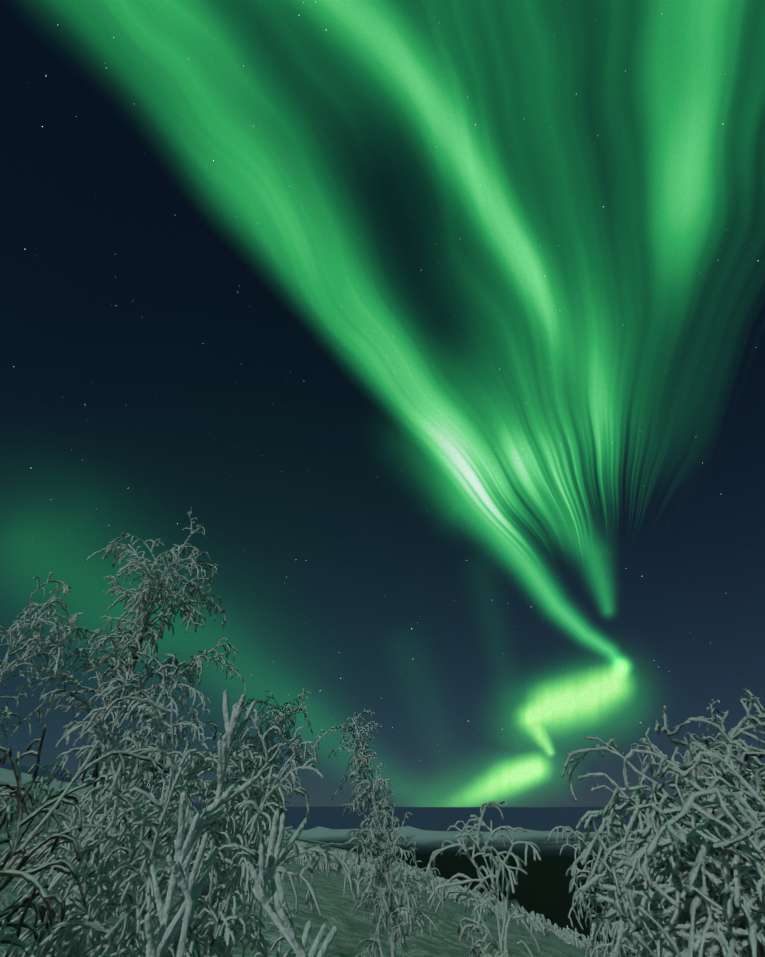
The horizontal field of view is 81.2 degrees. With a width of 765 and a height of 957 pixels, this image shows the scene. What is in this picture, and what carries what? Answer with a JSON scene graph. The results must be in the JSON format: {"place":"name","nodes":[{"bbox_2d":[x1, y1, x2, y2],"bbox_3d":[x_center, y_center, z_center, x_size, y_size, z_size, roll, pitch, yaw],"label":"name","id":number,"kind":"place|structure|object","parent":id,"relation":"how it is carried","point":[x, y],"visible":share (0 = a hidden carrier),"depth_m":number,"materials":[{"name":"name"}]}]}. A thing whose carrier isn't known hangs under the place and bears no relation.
{"place":"outdoors","nodes":[
{"label":"outdoors","id":0,"kind":"place"},
{"bbox_2d":[0,762,676,956],"bbox_3d":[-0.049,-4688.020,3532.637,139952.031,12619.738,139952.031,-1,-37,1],"label":"terrain","id":1,"kind":"structure","parent":0,"point":[542,886],"depth_m":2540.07,"materials":[{"name":"white snow"}]},
{"bbox_2d":[0,572,99,818],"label":"birch","id":2,"kind":"object","parent":1,"relation":"on","point":[14,635],"visible":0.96,"depth_m":3.60,"materials":[{"name":"white plant"}]},
{"bbox_2d":[0,724,167,956],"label":"birch","id":3,"kind":"object","parent":1,"relation":"on","point":[59,796],"visible":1,"depth_m":1.82,"materials":[{"name":"white plant"}]},
{"bbox_2d":[17,754,205,948],"bbox_3d":[-3.042,4.450,5.163,1.627,2.292,1.798,-27,-44,31],"label":"tree","id":4,"kind":"object","parent":1,"relation":"on","point":[116,854],"visible":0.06,"depth_m":5.18,"materials":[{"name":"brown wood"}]},
{"bbox_2d":[0,507,255,951],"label":"tall birch","id":5,"kind":"object","parent":1,"relation":"on","point":[140,602],"visible":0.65,"depth_m":3.67,"materials":[{"name":"white plant"}]},
{"bbox_2d":[0,652,374,956],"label":"tree","id":6,"kind":"object","parent":1,"relation":"on","point":[84,921],"visible":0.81,"depth_m":2.27,"materials":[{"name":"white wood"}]},
{"bbox_2d":[144,689,336,956],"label":"sapling","id":7,"kind":"object","parent":1,"relation":"on","point":[279,915],"visible":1,"depth_m":0.37,"materials":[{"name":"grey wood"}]},
{"bbox_2d":[192,689,333,956],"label":"birch","id":8,"kind":"object","parent":1,"relation":"on","point":[281,718],"visible":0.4,"depth_m":4.81,"materials":[{"name":"white plant"}]},
{"bbox_2d":[328,708,439,956],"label":"birch","id":9,"kind":"object","parent":1,"relation":"on","point":[390,897],"visible":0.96,"depth_m":5.27,"materials":[{"name":"white plant"}]},
{"bbox_2d":[220,828,609,955],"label":"birch scrub","id":10,"kind":"object","parent":1,"relation":"on","point":[568,936],"visible":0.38,"depth_m":39.86,"materials":[{"name":"white plant"}]},
{"bbox_2d":[425,800,544,956],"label":"sapling","id":11,"kind":"object","parent":1,"relation":"on","point":[494,891],"visible":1,"depth_m":2.95,"materials":[{"name":"white wood"}]},
{"bbox_2d":[544,814,672,956],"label":"birch","id":12,"kind":"object","parent":1,"relation":"on","point":[579,896],"visible":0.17,"depth_m":3.56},
{"bbox_2d":[562,688,764,956],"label":"birch","id":13,"kind":"object","parent":1,"relation":"on","point":[704,848],"visible":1,"depth_m":1.46,"materials":[{"name":"white plant"}]},
{"bbox_2d":[631,699,758,946],"bbox_3d":[2.928,3.268,2.905,1.947,3.434,2.327,-1,-37,1],"label":"birch","id":14,"kind":"object","parent":1,"relation":"on","point":[694,749],"visible":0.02,"depth_m":4.12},
{"bbox_2d":[0,0,764,806],"label":"sky","id":15,"kind":"structure","parent":0,"point":[440,324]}
]}

